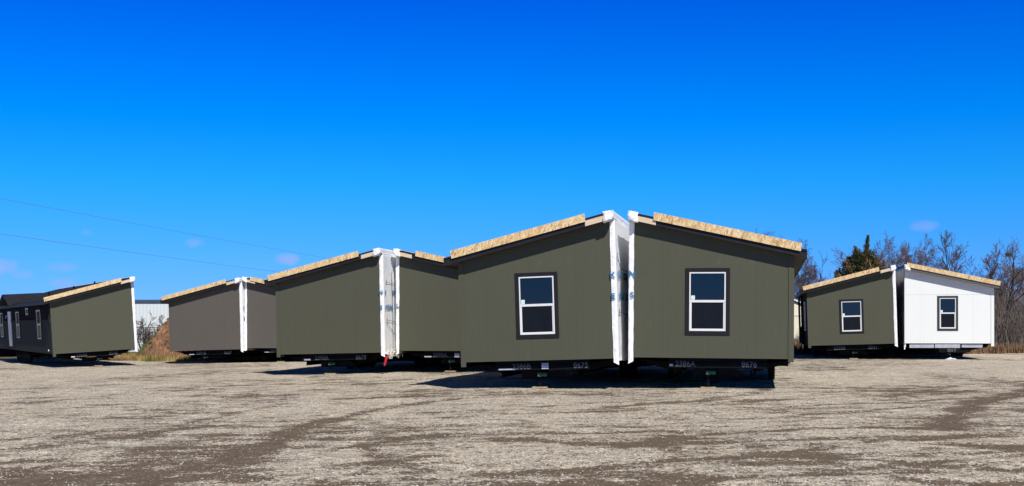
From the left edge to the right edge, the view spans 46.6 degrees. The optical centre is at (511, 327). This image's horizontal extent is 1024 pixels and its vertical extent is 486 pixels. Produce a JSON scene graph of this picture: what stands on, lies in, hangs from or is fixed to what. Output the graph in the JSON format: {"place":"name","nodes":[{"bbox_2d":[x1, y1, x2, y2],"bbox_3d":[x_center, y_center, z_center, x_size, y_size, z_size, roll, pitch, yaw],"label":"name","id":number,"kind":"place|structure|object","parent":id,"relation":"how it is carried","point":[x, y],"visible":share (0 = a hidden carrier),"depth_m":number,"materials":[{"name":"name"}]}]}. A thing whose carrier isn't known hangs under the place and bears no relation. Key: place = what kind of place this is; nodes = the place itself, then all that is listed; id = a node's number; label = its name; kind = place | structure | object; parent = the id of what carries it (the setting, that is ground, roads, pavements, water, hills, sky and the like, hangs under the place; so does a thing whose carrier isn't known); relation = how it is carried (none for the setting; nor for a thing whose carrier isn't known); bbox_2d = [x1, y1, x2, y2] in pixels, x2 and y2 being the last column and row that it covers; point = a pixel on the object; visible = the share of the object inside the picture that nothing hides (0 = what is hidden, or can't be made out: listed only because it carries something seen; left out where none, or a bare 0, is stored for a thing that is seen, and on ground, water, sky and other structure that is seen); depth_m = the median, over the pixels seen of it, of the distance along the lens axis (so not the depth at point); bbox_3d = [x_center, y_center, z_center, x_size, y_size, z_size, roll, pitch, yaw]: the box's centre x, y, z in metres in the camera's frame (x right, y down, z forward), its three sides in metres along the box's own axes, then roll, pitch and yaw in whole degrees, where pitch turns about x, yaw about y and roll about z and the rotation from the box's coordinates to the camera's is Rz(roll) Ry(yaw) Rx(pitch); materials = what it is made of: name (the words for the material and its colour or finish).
{"place":"outdoors","nodes":[
{"label":"outdoors","id":0,"kind":"place"},
{"bbox_2d":[4,234,274,271],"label":"power line","id":1,"kind":"object","parent":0,"point":[132,252],"visible":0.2,"depth_m":80.64,"materials":[{"name":"metal"}]},
{"bbox_2d":[0,198,323,257],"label":"power line","id":2,"kind":"object","parent":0,"point":[145,225],"visible":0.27,"depth_m":82.06,"materials":[{"name":"metal"}]},
{"bbox_2d":[33,351,297,361],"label":"dry grass","id":3,"kind":"structure","parent":0,"point":[162,358],"depth_m":71.18,"materials":[{"name":"beige plant"}]},
{"bbox_2d":[0,352,1023,485],"bbox_3d":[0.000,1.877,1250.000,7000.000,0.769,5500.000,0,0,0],"label":"ground","id":4,"kind":"structure","parent":0,"point":[52,377],"depth_m":20.77,"materials":[{"name":"grey gravel"}]},
{"bbox_2d":[0,276,137,362],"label":"manufactured home","id":5,"kind":"object","parent":4,"relation":"on","point":[85,322],"visible":1,"depth_m":62.84,"materials":[{"name":"green"}]},
{"bbox_2d":[0,312,4,338],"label":"window","id":6,"kind":"structure","parent":5,"relation":"in","point":[1,318],"depth_m":77.60,"materials":[{"name":"glass"}]},
{"bbox_2d":[7,311,12,345],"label":"door","id":7,"kind":"structure","parent":5,"relation":"in","point":[9,313],"depth_m":74.05,"materials":[{"name":"white plastic"}]},
{"bbox_2d":[15,310,20,339],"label":"window","id":8,"kind":"structure","parent":5,"relation":"in","point":[17,316],"depth_m":71.28,"materials":[{"name":"glass"}]},
{"bbox_2d":[36,308,42,340],"bbox_3d":[-25.645,-0.149,64.405,0.046,1.760,1.430,-4,2,-30],"label":"window","id":9,"kind":"structure","parent":5,"relation":"in","point":[39,326],"depth_m":64.31,"materials":[{"name":"glass"}]},
{"bbox_2d":[138,330,155,351],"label":"bare tree","id":10,"kind":"object","parent":4,"relation":"on","point":[150,334],"visible":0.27,"depth_m":90.09,"materials":[{"name":"brown plant"}]},
{"bbox_2d":[131,312,164,350],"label":"bare tree","id":11,"kind":"object","parent":4,"relation":"on","point":[140,332],"visible":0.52,"depth_m":87.61,"materials":[{"name":"grey plant"}]},
{"bbox_2d":[128,300,168,351],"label":"metal building","id":12,"kind":"structure","parent":4,"relation":"on","point":[155,308],"depth_m":110.00,"materials":[{"name":"white metal"}]},
{"bbox_2d":[138,320,195,357],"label":"dirt mound","id":13,"kind":"object","parent":4,"relation":"on","point":[164,327],"visible":0.09,"depth_m":75.89,"materials":[{"name":"red soil"}]},
{"bbox_2d":[109,329,158,360],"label":"mound grass","id":14,"kind":"structure","parent":13,"relation":"on","point":[141,350],"depth_m":75.99,"materials":[{"name":"brown plant"}]},
{"bbox_2d":[104,337,189,360],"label":"dry grass","id":15,"kind":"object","parent":13,"relation":"on","point":[160,345],"visible":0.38,"depth_m":74.90,"materials":[{"name":"brown plant"}]},
{"bbox_2d":[136,318,182,355],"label":"soil clods","id":16,"kind":"object","parent":13,"relation":"on","point":[167,321],"visible":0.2,"depth_m":76.12,"materials":[{"name":"brown soil"}]},
{"bbox_2d":[161,278,267,359],"bbox_3d":[-15.373,-0.342,72.130,4.608,4.586,16.234,-1,0,10],"label":"manufactured home","id":17,"kind":"object","parent":4,"relation":"on","point":[207,320],"visible":0.32,"depth_m":64.49,"materials":[{"name":"beige"}]},
{"bbox_2d":[242,277,295,357],"bbox_3d":[-10.855,-0.442,71.598,4.608,4.619,16.234,0,0,11],"label":"manufactured home","id":18,"kind":"object","parent":4,"relation":"on","point":[260,316],"visible":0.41,"depth_m":64.27,"materials":[{"name":"beige"}]},
{"bbox_2d":[264,248,440,368],"bbox_3d":[-5.301,-0.559,51.976,4.703,4.654,16.233,-1,0,12],"label":"manufactured home","id":19,"kind":"object","parent":4,"relation":"on","point":[340,311],"visible":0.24,"depth_m":44.42,"materials":[{"name":"green"}]},
{"bbox_2d":[393,248,471,365],"bbox_3d":[-0.565,-0.650,52.102,4.608,4.664,16.228,0,0,12],"label":"manufactured home","id":20,"kind":"object","parent":4,"relation":"on","point":[427,309],"visible":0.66,"depth_m":44.78,"materials":[{"name":"green"}]},
{"bbox_2d":[443,210,652,378],"bbox_3d":[2.151,-0.672,39.136,4.622,4.624,16.297,-2,0,12],"label":"manufactured home","id":21,"kind":"object","parent":4,"relation":"on","point":[544,298],"visible":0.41,"depth_m":31.55,"materials":[{"name":"green"}]},
{"bbox_2d":[515,272,558,338],"bbox_3d":[0.658,-0.587,31.557,1.155,1.755,0.044,-2,0,12],"label":"window","id":22,"kind":"structure","parent":21,"relation":"in","point":[536,294],"depth_m":31.55,"materials":[{"name":"white plastic"}]},
{"bbox_2d":[627,211,806,379],"bbox_3d":[6.927,-0.721,38.547,4.608,4.680,16.135,0,0,12],"label":"manufactured home","id":23,"kind":"object","parent":4,"relation":"on","point":[719,299],"visible":1,"depth_m":31.05,"materials":[{"name":"green"}]},
{"bbox_2d":[685,268,729,334],"bbox_3d":[5.114,-0.678,31.035,1.155,1.755,0.044,0,0,12],"label":"window","id":24,"kind":"structure","parent":23,"relation":"in","point":[707,290],"depth_m":31.03,"materials":[{"name":"white plastic"}]},
{"bbox_2d":[794,299,800,340],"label":"cream shed","id":25,"kind":"structure","parent":4,"relation":"on","point":[796,324],"depth_m":88.00,"materials":[{"name":"white metal"}]},
{"bbox_2d":[794,238,825,300],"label":"bare tree","id":26,"kind":"object","parent":4,"relation":"on","point":[797,279],"visible":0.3,"depth_m":91.21,"materials":[{"name":"brown plant"}]},
{"bbox_2d":[795,251,845,288],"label":"bare tree","id":27,"kind":"object","parent":4,"relation":"on","point":[815,274],"visible":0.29,"depth_m":83.81,"materials":[{"name":"brown plant"}]},
{"bbox_2d":[795,265,897,356],"bbox_3d":[17.732,-0.717,63.749,4.608,4.586,10.735,-2,0,12],"label":"manufactured home","id":28,"kind":"object","parent":4,"relation":"on","point":[846,314],"visible":0.99,"depth_m":58.88,"materials":[{"name":"green"}]},
{"bbox_2d":[804,302,805,330],"bbox_3d":[15.273,-0.588,61.910,0.044,1.500,0.900,-2,0,12],"label":"window","id":29,"kind":"structure","parent":28,"relation":"in","point":[804,302],"depth_m":61.47,"materials":[{"name":"black plastic"}]},
{"bbox_2d":[839,299,863,333],"bbox_3d":[16.822,-0.553,58.856,1.155,1.700,0.044,-2,0,12],"label":"window","id":30,"kind":"structure","parent":28,"relation":"in","point":[851,313],"depth_m":58.86,"materials":[{"name":"white plastic"}]},
{"bbox_2d":[833,235,886,277],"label":"evergreen tree","id":31,"kind":"object","parent":4,"relation":"on","point":[857,260],"visible":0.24,"depth_m":81.41,"materials":[{"name":"green plant"}]},
{"bbox_2d":[831,231,943,271],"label":"bare tree","id":32,"kind":"object","parent":4,"relation":"on","point":[897,263],"visible":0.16,"depth_m":96.17,"materials":[{"name":"brown plant"}]},
{"bbox_2d":[889,239,927,267],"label":"bare tree","id":33,"kind":"object","parent":4,"relation":"on","point":[903,255],"visible":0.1,"depth_m":99.06,"materials":[{"name":"brown plant"}]},
{"bbox_2d":[794,342,1023,354],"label":"weeds","id":34,"kind":"object","parent":4,"relation":"on","point":[1002,348],"visible":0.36,"depth_m":70.16,"materials":[{"name":"brown plant"}]},
{"bbox_2d":[891,263,1000,355],"bbox_3d":[22.920,-0.807,65.247,4.447,4.723,16.236,0,0,12],"label":"manufactured home","id":35,"kind":"object","parent":4,"relation":"on","point":[940,311],"visible":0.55,"depth_m":57.77,"materials":[{"name":"white"}]},
{"bbox_2d":[937,296,957,330],"bbox_3d":[21.169,-0.693,57.723,0.965,1.700,0.044,0,0,12],"label":"window","id":36,"kind":"structure","parent":35,"relation":"in","point":[947,306],"depth_m":57.72,"materials":[{"name":"white plastic"}]},
{"bbox_2d":[934,231,964,273],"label":"bare tree","id":37,"kind":"object","parent":4,"relation":"on","point":[946,255],"visible":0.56,"depth_m":82.85,"materials":[{"name":"brown plant"}]},
{"bbox_2d":[914,230,1023,315],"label":"bare tree","id":38,"kind":"object","parent":4,"relation":"on","point":[942,265],"visible":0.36,"depth_m":81.86,"materials":[{"name":"brown plant"}]},
{"bbox_2d":[957,255,998,277],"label":"bare tree","id":39,"kind":"object","parent":4,"relation":"on","point":[974,268],"visible":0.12,"depth_m":97.92,"materials":[{"name":"brown plant"}]},
{"bbox_2d":[985,283,1023,345],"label":"brush","id":40,"kind":"object","parent":4,"relation":"on","point":[1013,332],"visible":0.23,"depth_m":74.85,"materials":[{"name":"brown plant"}]},
{"bbox_2d":[992,241,1023,335],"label":"bare tree","id":41,"kind":"object","parent":4,"relation":"on","point":[1012,282],"visible":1,"depth_m":74.76,"materials":[{"name":"brown plant"}]},
{"bbox_2d":[996,237,1023,309],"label":"bare tree","id":42,"kind":"object","parent":4,"relation":"on","point":[1019,274],"visible":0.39,"depth_m":78.33,"materials":[{"name":"brown plant"}]},
{"bbox_3d":[5.209,1.595,31.539,0.400,0.040,0.260,0,0,9],"label":"timber pad","id":43,"kind":"object","parent":4,"relation":"on","visible":0},
{"bbox_2d":[705,368,715,386],"bbox_3d":[5.259,1.197,31.509,0.290,0.754,0.217,0,0,12],"label":"screw jack","id":44,"kind":"object","parent":43,"relation":"on","point":[708,372],"visible":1,"depth_m":31.49,"materials":[{"name":"metal"}]},
{"bbox_3d":[0.756,1.613,32.060,0.400,0.040,0.260,0,0,9],"label":"timber pad","id":45,"kind":"object","parent":4,"relation":"on","visible":0},
{"bbox_2d":[536,370,546,386],"bbox_3d":[0.805,1.243,32.030,0.290,0.698,0.217,0,0,12],"label":"screw jack","id":46,"kind":"object","parent":45,"relation":"on","point":[540,374],"visible":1,"depth_m":31.99,"materials":[{"name":"metal"}]},
{"bbox_2d":[0,0,1023,299],"label":"sky","id":47,"kind":"structure","parent":0,"point":[327,129],"materials":[{"name":"blue"}]},
{"bbox_2d":[794,334,802,345],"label":"tall grass","id":48,"kind":"structure","parent":0,"point":[796,342],"depth_m":85.84,"materials":[{"name":"brown plant"}]},
{"bbox_3d":[-6.871,1.743,44.936,0.400,0.040,0.260,0,0,9],"label":"timber pad","id":49,"kind":"object","parent":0,"visible":0},
{"bbox_2d":[328,360,334,372],"bbox_3d":[-6.821,1.358,44.906,0.290,0.729,0.217,0,0,12],"label":"screw jack","id":50,"kind":"object","parent":49,"relation":"on","point":[330,363],"visible":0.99,"depth_m":44.88,"materials":[{"name":"metal"}]},
{"bbox_3d":[-2.338,1.659,45.102,0.400,0.040,0.260,0,0,9],"label":"timber pad","id":51,"kind":"object","parent":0,"visible":0},
{"bbox_2d":[448,358,455,370],"bbox_3d":[-2.288,1.268,45.072,0.290,0.740,0.217,0,0,12],"label":"screw jack","id":52,"kind":"object","parent":51,"relation":"on","point":[450,360],"visible":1,"depth_m":45.04,"materials":[{"name":"metal"}]}
]}

